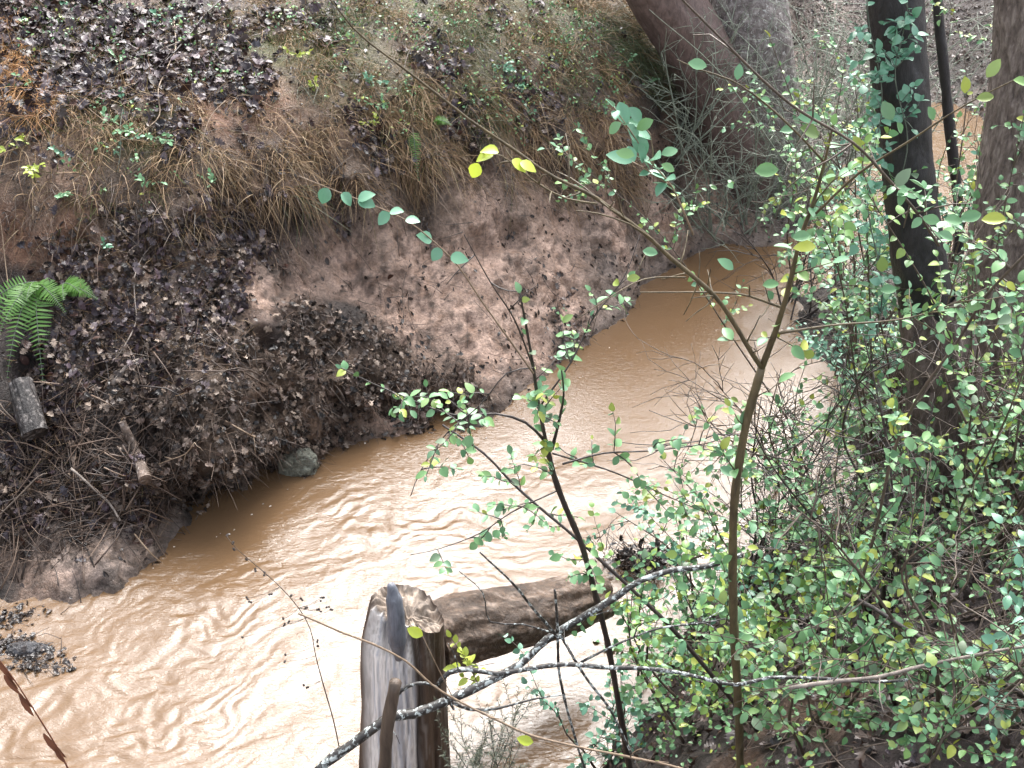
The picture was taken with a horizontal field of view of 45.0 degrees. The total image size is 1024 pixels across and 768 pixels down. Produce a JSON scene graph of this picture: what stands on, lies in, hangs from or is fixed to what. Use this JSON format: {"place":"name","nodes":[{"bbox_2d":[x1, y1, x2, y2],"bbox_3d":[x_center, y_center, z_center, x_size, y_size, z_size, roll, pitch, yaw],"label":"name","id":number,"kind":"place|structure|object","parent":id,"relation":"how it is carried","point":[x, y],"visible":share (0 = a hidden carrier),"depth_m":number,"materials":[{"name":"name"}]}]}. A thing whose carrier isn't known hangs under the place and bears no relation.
{"place":"outdoors","nodes":[
{"label":"outdoors","id":0,"kind":"place"},
{"bbox_2d":[0,102,982,767],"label":"water","id":1,"kind":"structure","parent":0,"point":[172,666],"depth_m":5.35,"materials":[{"name":"liquid"}]},
{"bbox_2d":[5,641,49,656],"bbox_3d":[-1.931,1.065,4.920,0.179,0.073,0.083,0,32,0],"label":"sandy lump","id":2,"kind":"object","parent":1,"relation":"in","point":[30,645],"visible":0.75,"depth_m":4.90,"materials":[{"name":"stone"}]},
{"bbox_2d":[0,603,75,683],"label":"debris raft","id":3,"kind":"object","parent":1,"relation":"on","point":[28,658],"visible":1,"depth_m":4.89,"materials":[{"name":"black plant"}]},
{"bbox_2d":[359,582,449,767],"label":"broken stump","id":4,"kind":"object","parent":1,"relation":"in","point":[395,611],"visible":0.84,"depth_m":4.06,"materials":[{"name":"grey wood"}]},
{"bbox_2d":[432,575,614,666],"bbox_3d":[0.018,0.826,4.477,0.814,0.384,0.266,-20,37,-28],"label":"rotten log","id":5,"kind":"object","parent":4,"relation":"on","point":[473,628],"visible":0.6,"depth_m":4.35,"materials":[{"name":"brown wood"}]},
{"bbox_2d":[0,0,1023,767],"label":"ground","id":6,"kind":"structure","parent":0,"point":[462,310],"depth_m":6.34,"materials":[{"name":"soil"}]},
{"bbox_2d":[8,377,47,439],"bbox_3d":[-2.118,0.104,5.403,0.114,0.227,0.275,-15,35,-23],"label":"short log","id":7,"kind":"object","parent":6,"relation":"on","point":[29,414],"visible":1,"depth_m":5.37,"materials":[{"name":"grey wood"}]},
{"bbox_2d":[0,276,64,380],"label":"fern","id":8,"kind":"object","parent":6,"relation":"on","point":[27,290],"visible":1,"depth_m":5.57,"materials":[{"name":"green plant"}]},
{"bbox_2d":[0,661,67,767],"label":"rusty stalk","id":9,"kind":"object","parent":6,"relation":"on","point":[9,679],"visible":1,"depth_m":2.82,"materials":[{"name":"brown plant"}]},
{"bbox_2d":[0,10,72,147],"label":"orange straw","id":10,"kind":"object","parent":6,"relation":"on","point":[14,65],"visible":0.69,"depth_m":6.00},
{"bbox_2d":[55,275,97,300],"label":"fern","id":11,"kind":"object","parent":6,"relation":"on","point":[72,286],"visible":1,"depth_m":5.60,"materials":[{"name":"green plant"}]},
{"bbox_2d":[0,304,277,607],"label":"twig debris","id":12,"kind":"object","parent":6,"relation":"on","point":[75,522],"visible":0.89,"depth_m":5.38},
{"bbox_2d":[0,84,566,555],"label":"root crumbs","id":13,"kind":"object","parent":6,"relation":"on","point":[284,356],"visible":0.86,"depth_m":5.71,"materials":[{"name":"soil"}]},
{"bbox_2d":[0,0,571,548],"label":"straw scraps","id":14,"kind":"object","parent":6,"relation":"on","point":[168,204],"visible":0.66,"depth_m":6.02,"materials":[{"name":"brown plant"}]},
{"bbox_2d":[87,282,494,518],"bbox_3d":[-0.963,0.083,5.865,2.017,0.981,0.990,-20,37,-28],"label":"root mat","id":15,"kind":"object","parent":6,"relation":"on","point":[291,441],"visible":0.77,"depth_m":5.81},
{"bbox_2d":[119,420,151,484],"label":"broken branch","id":16,"kind":"object","parent":15,"relation":"on","point":[144,476],"visible":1,"depth_m":5.34,"materials":[{"name":"brown wood"}]},
{"bbox_2d":[277,447,318,476],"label":"rock","id":17,"kind":"structure","parent":6,"relation":"on","point":[307,467],"depth_m":5.87,"materials":[{"name":"stone"}]},
{"bbox_2d":[118,14,497,173],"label":"moss","id":18,"kind":"object","parent":6,"relation":"on","point":[327,67],"visible":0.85,"depth_m":6.64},
{"bbox_2d":[295,391,321,448],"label":"mud pillar","id":19,"kind":"structure","parent":6,"relation":"on","point":[312,427],"depth_m":5.90,"materials":[{"name":"soil"}]},
{"bbox_2d":[8,0,629,204],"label":"creeping plants","id":20,"kind":"object","parent":6,"relation":"on","point":[335,55],"visible":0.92,"depth_m":6.88,"materials":[{"name":"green plant"}]},
{"bbox_2d":[4,0,642,244],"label":"bank weeds","id":21,"kind":"object","parent":6,"relation":"on","point":[271,42],"visible":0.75,"depth_m":6.68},
{"bbox_2d":[0,0,671,277],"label":"dry grass","id":22,"kind":"structure","parent":6,"relation":"on","point":[402,155],"depth_m":6.55,"materials":[{"name":"plant"}]},
{"bbox_2d":[0,131,717,295],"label":"root fringe","id":23,"kind":"object","parent":6,"relation":"on","point":[336,199],"visible":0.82,"depth_m":6.19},
{"bbox_2d":[51,145,754,602],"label":"mud twigs","id":24,"kind":"object","parent":6,"relation":"on","point":[437,289],"visible":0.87,"depth_m":6.52,"materials":[{"name":"wood"}]},
{"bbox_2d":[443,630,485,685],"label":"leafy sprig","id":25,"kind":"object","parent":6,"relation":"on","point":[468,662],"visible":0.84,"depth_m":3.99,"materials":[{"name":"yellow plant"}]},
{"bbox_2d":[274,0,687,252],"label":"green grass","id":26,"kind":"structure","parent":6,"relation":"on","point":[621,47],"depth_m":7.21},
{"bbox_2d":[434,669,543,767],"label":"twigs","id":27,"kind":"object","parent":6,"relation":"on","point":[477,757],"visible":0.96,"depth_m":3.41,"materials":[{"name":"wood"}]},
{"bbox_2d":[0,0,992,767],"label":"leaf litter","id":28,"kind":"object","parent":6,"relation":"on","point":[98,78],"visible":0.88,"depth_m":6.10,"materials":[{"name":"brown plant"}]},
{"bbox_2d":[0,0,1022,653],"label":"bark crumbs","id":29,"kind":"object","parent":6,"relation":"on","point":[92,232],"visible":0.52,"depth_m":6.28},
{"bbox_2d":[0,0,1023,632],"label":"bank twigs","id":30,"kind":"object","parent":6,"relation":"on","point":[330,178],"visible":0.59,"depth_m":6.44,"materials":[{"name":"wood"}]},
{"bbox_2d":[335,235,737,767],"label":"dark sapling","id":31,"kind":"object","parent":6,"relation":"on","point":[546,449],"visible":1,"depth_m":3.10,"materials":[{"name":"green plant"}]},
{"bbox_2d":[299,176,533,373],"bbox_3d":[-0.172,-0.206,2.624,0.525,0.599,0.036,-16,35,-24],"label":"arching spray","id":32,"kind":"object","parent":31,"relation":"attached to","point":[364,199],"visible":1,"depth_m":2.51,"materials":[{"name":"green plant"}]},
{"bbox_2d":[502,633,671,767],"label":"privet shrub","id":33,"kind":"object","parent":6,"relation":"on","point":[616,742],"visible":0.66,"depth_m":4.35,"materials":[{"name":"green plant"}]},
{"bbox_2d":[442,424,758,732],"bbox_3d":[0.270,0.609,3.580,0.966,1.000,0.222,10,33,16],"label":"diagonal stem","id":34,"kind":"object","parent":6,"relation":"on","point":[638,599],"visible":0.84,"depth_m":3.52,"materials":[{"name":"green plant"}]},
{"bbox_2d":[585,515,713,587],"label":"brush clump","id":35,"kind":"object","parent":6,"relation":"on","point":[626,553],"visible":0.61,"depth_m":5.32,"materials":[{"name":"brown plant"}]},
{"bbox_2d":[595,515,718,699],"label":"privet shrub","id":36,"kind":"object","parent":6,"relation":"on","point":[653,597],"visible":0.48,"depth_m":4.56,"materials":[{"name":"green plant"}]},
{"bbox_2d":[330,0,1023,767],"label":"olive sapling","id":37,"kind":"object","parent":6,"relation":"on","point":[742,658],"visible":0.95,"depth_m":2.67,"materials":[{"name":"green plant"}]},
{"bbox_2d":[298,613,681,767],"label":"tan twig","id":38,"kind":"object","parent":37,"relation":"attached to","point":[510,726],"visible":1,"depth_m":2.78,"materials":[{"name":"brown wood"}]},
{"bbox_2d":[468,144,535,177],"bbox_3d":[-0.016,-0.369,2.065,0.114,0.058,0.023,0,32,0],"label":"yellow leaf spray","id":39,"kind":"object","parent":37,"relation":"attached to","point":[489,151],"visible":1,"depth_m":2.07,"materials":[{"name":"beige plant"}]},
{"bbox_2d":[314,552,743,767],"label":"lichened branch","id":40,"kind":"object","parent":37,"relation":"attached to","point":[347,747],"visible":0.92,"depth_m":3.22,"materials":[{"name":"grey plant"}]},
{"bbox_2d":[225,533,339,746],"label":"dry seed stalk","id":41,"kind":"object","parent":40,"relation":"attached to","point":[271,593],"visible":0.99,"depth_m":3.09,"materials":[{"name":"brown plant"}]},
{"bbox_2d":[378,678,401,767],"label":"broken stub","id":42,"kind":"object","parent":40,"relation":"attached to","point":[388,719],"visible":1,"depth_m":2.99,"materials":[{"name":"brown plant"}]},
{"bbox_2d":[580,605,725,662],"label":"lichened branch","id":43,"kind":"object","parent":40,"relation":"attached to","point":[625,640],"visible":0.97,"depth_m":3.21,"materials":[{"name":"grey wood"}]},
{"bbox_2d":[436,629,907,695],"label":"lichened branch","id":44,"kind":"object","parent":40,"relation":"attached to","point":[446,674],"visible":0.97,"depth_m":3.09,"materials":[{"name":"grey plant"}]},
{"bbox_2d":[606,99,693,234],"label":"leafy sprig","id":45,"kind":"object","parent":37,"relation":"attached to","point":[622,112],"visible":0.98,"depth_m":2.12,"materials":[{"name":"green plant"}]},
{"bbox_2d":[681,0,971,252],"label":"crossing twig","id":46,"kind":"object","parent":37,"relation":"attached to","point":[946,235],"visible":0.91,"depth_m":2.32,"materials":[{"name":"brown plant"}]},
{"bbox_2d":[614,447,762,617],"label":"privet shrub","id":47,"kind":"object","parent":6,"relation":"on","point":[713,577],"visible":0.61,"depth_m":4.77,"materials":[{"name":"green plant"}]},
{"bbox_2d":[571,488,806,658],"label":"privet shrub","id":48,"kind":"object","parent":6,"relation":"on","point":[648,530],"visible":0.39,"depth_m":4.91,"materials":[{"name":"green plant"}]},
{"bbox_2d":[594,551,799,734],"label":"privet shrub","id":49,"kind":"object","parent":6,"relation":"on","point":[679,659],"visible":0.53,"depth_m":4.10,"materials":[{"name":"green plant"}]},
{"bbox_2d":[626,0,772,213],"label":"leaning tree","id":50,"kind":"object","parent":6,"relation":"on","point":[673,14],"visible":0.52,"depth_m":7.82,"materials":[{"name":"brown plant"}]},
{"bbox_2d":[587,501,845,742],"bbox_3d":[0.618,0.888,3.919,0.878,0.802,0.442,8,33,13],"label":"privet shrub","id":51,"kind":"object","parent":6,"relation":"on","point":[698,690],"visible":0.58,"depth_m":3.94,"materials":[{"name":"green plant"}]},
{"bbox_2d":[660,405,774,580],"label":"privet shrub","id":52,"kind":"object","parent":6,"relation":"on","point":[698,411],"visible":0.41,"depth_m":5.20,"materials":[{"name":"green plant"}]},
{"bbox_2d":[640,90,796,264],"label":"bare bush","id":53,"kind":"object","parent":6,"relation":"on","point":[709,212],"visible":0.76,"depth_m":7.78,"materials":[{"name":"grey plant"}]},
{"bbox_2d":[490,1,976,241],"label":"bare bush","id":54,"kind":"object","parent":6,"relation":"on","point":[748,200],"visible":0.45,"depth_m":7.93,"materials":[{"name":"grey plant"}]},
{"bbox_2d":[626,0,857,181],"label":"bare bush","id":55,"kind":"object","parent":6,"relation":"on","point":[701,114],"visible":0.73,"depth_m":7.68,"materials":[{"name":"grey plant"}]},
{"bbox_2d":[624,315,888,549],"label":"bare bush","id":56,"kind":"object","parent":6,"relation":"on","point":[739,410],"visible":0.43,"depth_m":5.49,"materials":[{"name":"brown plant"}]},
{"bbox_2d":[537,113,984,444],"bbox_3d":[1.319,-0.397,5.766,2.518,1.852,0.599,9,33,13],"label":"privet shrub","id":57,"kind":"object","parent":6,"relation":"on","point":[971,179],"visible":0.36,"depth_m":5.68,"materials":[{"name":"green plant"}]},
{"bbox_2d":[708,0,821,221],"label":"lichened tree","id":58,"kind":"object","parent":6,"relation":"on","point":[756,31],"visible":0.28,"depth_m":7.88,"materials":[{"name":"grey bark"},{"name":"lichen"}]},
{"bbox_2d":[565,0,992,223],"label":"bare bush","id":59,"kind":"object","parent":6,"relation":"on","point":[816,75],"visible":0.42,"depth_m":7.81,"materials":[{"name":"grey plant"}]},
{"bbox_2d":[690,428,872,601],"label":"privet shrub","id":60,"kind":"object","parent":6,"relation":"on","point":[772,528],"visible":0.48,"depth_m":4.71,"materials":[{"name":"green plant"}]},
{"bbox_2d":[632,319,934,608],"bbox_3d":[1.056,0.474,4.864,1.175,1.333,1.167,0,32,0],"label":"bare bush","id":61,"kind":"object","parent":6,"relation":"on","point":[771,553],"visible":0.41,"depth_m":4.89,"materials":[{"name":"brown plant"}]},
{"bbox_2d":[547,0,1023,767],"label":"shrub","id":62,"kind":"object","parent":6,"relation":"on","point":[877,732],"visible":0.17,"depth_m":4.18,"materials":[{"name":"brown plant"}]},
{"bbox_2d":[702,365,872,547],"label":"privet shrub","id":63,"kind":"object","parent":6,"relation":"on","point":[748,464],"visible":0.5,"depth_m":5.08,"materials":[{"name":"green plant"}]},
{"bbox_2d":[552,302,1023,767],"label":"undergrowth","id":64,"kind":"object","parent":6,"relation":"on","point":[925,758],"visible":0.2,"depth_m":3.87,"materials":[{"name":"green plant"}]},
{"bbox_2d":[711,360,877,545],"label":"privet shrub","id":65,"kind":"object","parent":6,"relation":"on","point":[818,405],"visible":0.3,"depth_m":5.42,"materials":[{"name":"green plant"}]},
{"bbox_2d":[696,174,895,326],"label":"bare bush","id":66,"kind":"object","parent":6,"relation":"on","point":[810,313],"visible":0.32,"depth_m":7.16,"materials":[{"name":"brown plant"}]},
{"bbox_2d":[665,511,932,669],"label":"privet shrub","id":67,"kind":"object","parent":6,"relation":"on","point":[763,570],"visible":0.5,"depth_m":3.96,"materials":[{"name":"green plant"}]},
{"bbox_2d":[607,311,1014,673],"bbox_3d":[1.123,0.385,4.018,1.094,1.476,1.216,-24,39,-33],"label":"bare bush","id":68,"kind":"object","parent":6,"relation":"on","point":[883,533],"visible":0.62,"depth_m":3.94,"materials":[{"name":"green plant"}]},
{"bbox_2d":[650,0,991,235],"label":"bare bush","id":69,"kind":"object","parent":6,"relation":"on","point":[783,160],"visible":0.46,"depth_m":7.52,"materials":[{"name":"grey plant"}]},
{"bbox_2d":[713,541,930,758],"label":"privet shrub","id":70,"kind":"object","parent":6,"relation":"on","point":[834,717],"visible":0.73,"depth_m":3.44,"materials":[{"name":"green plant"}]},
{"bbox_2d":[716,10,932,302],"bbox_3d":[1.937,-1.522,7.073,1.954,2.152,0.631,-22,38,-31],"label":"privet shrub","id":71,"kind":"object","parent":6,"relation":"on","point":[760,124],"visible":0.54,"depth_m":6.88,"materials":[{"name":"green plant"}]},
{"bbox_2d":[793,0,869,130],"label":"bare bush","id":72,"kind":"object","parent":6,"relation":"on","point":[830,59],"visible":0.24,"depth_m":8.36,"materials":[{"name":"grey plant"}]},
{"bbox_2d":[787,321,879,388],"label":"privet shrub","id":73,"kind":"object","parent":6,"relation":"on","point":[815,344],"visible":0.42,"depth_m":6.22,"materials":[{"name":"green plant"}]},
{"bbox_2d":[764,30,939,504],"bbox_3d":[1.303,-0.273,4.910,0.765,2.076,1.122,0,32,0],"label":"privet shrub","id":74,"kind":"object","parent":6,"relation":"on","point":[869,286],"visible":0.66,"depth_m":4.85,"materials":[{"name":"green plant"}]},
{"bbox_2d":[764,445,939,605],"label":"privet shrub","id":75,"kind":"object","parent":6,"relation":"on","point":[791,474],"visible":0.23,"depth_m":4.54,"materials":[{"name":"green plant"}]},
{"bbox_2d":[683,419,1023,767],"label":"bare bush","id":76,"kind":"object","parent":6,"relation":"on","point":[976,703],"visible":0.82,"depth_m":3.17,"materials":[{"name":"brown plant"}]},
{"bbox_2d":[789,646,1023,711],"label":"lichened branch","id":77,"kind":"object","parent":76,"relation":"attached to","point":[836,681],"visible":0.91,"depth_m":3.04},
{"bbox_2d":[842,592,1023,696],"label":"dead stick","id":78,"kind":"object","parent":76,"relation":"on","point":[882,613],"visible":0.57,"depth_m":3.30,"materials":[{"name":"brown wood"}]},
{"bbox_2d":[906,597,1023,634],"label":"dead branch","id":79,"kind":"object","parent":76,"relation":"attached to","point":[985,606],"visible":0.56,"depth_m":3.38,"materials":[{"name":"brown wood"}]},
{"bbox_2d":[714,0,992,235],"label":"bare bush","id":80,"kind":"object","parent":6,"relation":"on","point":[845,125],"visible":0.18,"depth_m":7.88,"materials":[{"name":"grey plant"}]},
{"bbox_2d":[775,507,936,647],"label":"privet shrub","id":81,"kind":"object","parent":6,"relation":"on","point":[790,589],"visible":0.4,"depth_m":3.88,"materials":[{"name":"green plant"}]},
{"bbox_2d":[849,252,902,381],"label":"privet shrub","id":82,"kind":"object","parent":6,"relation":"on","point":[892,326],"visible":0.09,"depth_m":6.11,"materials":[{"name":"green plant"}]},
{"bbox_2d":[751,74,1018,485],"bbox_3d":[1.809,-0.391,5.274,1.150,1.994,1.541,28,41,37],"label":"bare bush","id":83,"kind":"object","parent":6,"relation":"on","point":[895,373],"visible":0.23,"depth_m":5.24,"materials":[{"name":"green plant"}]},
{"bbox_2d":[795,56,976,396],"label":"privet shrub","id":84,"kind":"object","parent":6,"relation":"on","point":[877,219],"visible":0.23,"depth_m":6.11,"materials":[{"name":"green plant"}]},
{"bbox_2d":[789,0,993,143],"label":"brush twigs","id":85,"kind":"object","parent":6,"relation":"on","point":[852,15],"visible":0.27,"depth_m":10.53,"materials":[{"name":"grey plant"}]},
{"bbox_2d":[820,96,972,333],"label":"privet shrub","id":86,"kind":"object","parent":6,"relation":"on","point":[880,177],"visible":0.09,"depth_m":5.85,"materials":[{"name":"green plant"}]},
{"bbox_2d":[784,189,1023,576],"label":"bare bush","id":87,"kind":"object","parent":6,"relation":"on","point":[1004,542],"visible":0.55,"depth_m":4.07,"materials":[{"name":"brown plant"}]},
{"bbox_2d":[794,125,1023,502],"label":"privet shrub","id":88,"kind":"object","parent":6,"relation":"on","point":[844,211],"visible":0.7,"depth_m":3.70,"materials":[{"name":"green plant"}]},
{"bbox_2d":[807,554,1023,758],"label":"privet shrub","id":89,"kind":"object","parent":6,"relation":"on","point":[931,658],"visible":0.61,"depth_m":3.35,"materials":[{"name":"green plant"}]},
{"bbox_2d":[866,0,988,510],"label":"black tree","id":90,"kind":"object","parent":6,"relation":"on","point":[919,247],"visible":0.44,"depth_m":4.51,"materials":[{"name":"brown plant"}]},
{"bbox_2d":[848,0,929,341],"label":"climbing vine","id":91,"kind":"object","parent":90,"relation":"attached to","point":[886,67],"visible":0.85,"depth_m":4.16,"materials":[{"name":"green plant"}]},
{"bbox_2d":[834,479,1023,664],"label":"privet shrub","id":92,"kind":"object","parent":6,"relation":"on","point":[954,527],"visible":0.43,"depth_m":3.91,"materials":[{"name":"green plant"}]},
{"bbox_2d":[835,390,1023,587],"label":"privet shrub","id":93,"kind":"object","parent":6,"relation":"on","point":[937,500],"visible":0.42,"depth_m":4.51,"materials":[{"name":"green plant"}]},
{"bbox_2d":[842,542,1023,767],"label":"privet shrub","id":94,"kind":"object","parent":6,"relation":"on","point":[971,692],"visible":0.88,"depth_m":3.04,"materials":[{"name":"green plant"}]},
{"bbox_2d":[848,223,1023,636],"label":"shrub","id":95,"kind":"object","parent":6,"relation":"on","point":[868,553],"visible":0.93,"depth_m":3.03,"materials":[{"name":"green plant"}]},
{"bbox_2d":[873,110,1023,502],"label":"privet shrub","id":96,"kind":"object","parent":6,"relation":"on","point":[1011,200],"visible":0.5,"depth_m":4.47,"materials":[{"name":"green plant"}]},
{"bbox_2d":[933,0,964,260],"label":"thin dark sapling","id":97,"kind":"object","parent":6,"relation":"on","point":[945,82],"visible":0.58,"depth_m":7.25,"materials":[{"name":"black plant"}]},
{"bbox_2d":[880,270,1023,619],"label":"privet shrub","id":98,"kind":"object","parent":6,"relation":"on","point":[967,390],"visible":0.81,"depth_m":3.51,"materials":[{"name":"green plant"}]},
{"bbox_2d":[888,341,1020,468],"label":"privet shrub","id":99,"kind":"object","parent":6,"relation":"on","point":[904,389],"visible":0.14,"depth_m":4.86,"materials":[{"name":"green plant"}]},
{"bbox_2d":[932,70,982,218],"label":"bare bush","id":100,"kind":"object","parent":6,"relation":"on","point":[962,151],"visible":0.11,"depth_m":8.15,"materials":[{"name":"brown plant"}]},
{"bbox_2d":[930,0,993,286],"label":"privet shrub","id":101,"kind":"object","parent":6,"relation":"on","point":[959,114],"visible":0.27,"depth_m":6.27,"materials":[{"name":"green plant"}]},
{"bbox_2d":[911,384,1023,570],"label":"privet shrub","id":102,"kind":"object","parent":6,"relation":"on","point":[966,409],"visible":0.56,"depth_m":4.23,"materials":[{"name":"green plant"}]},
{"bbox_2d":[965,0,1023,443],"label":"flaky barked tree","id":103,"kind":"object","parent":6,"relation":"on","point":[998,147],"visible":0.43,"depth_m":4.79,"materials":[{"name":"brown plant"}]},
{"bbox_2d":[965,495,1023,741],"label":"privet shrub","id":104,"kind":"object","parent":6,"relation":"on","point":[1010,598],"visible":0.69,"depth_m":2.98,"materials":[{"name":"green plant"}]},
{"bbox_2d":[969,479,1023,624],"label":"privet shrub","id":105,"kind":"object","parent":6,"relation":"on","point":[977,587],"visible":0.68,"depth_m":3.61,"materials":[{"name":"green plant"}]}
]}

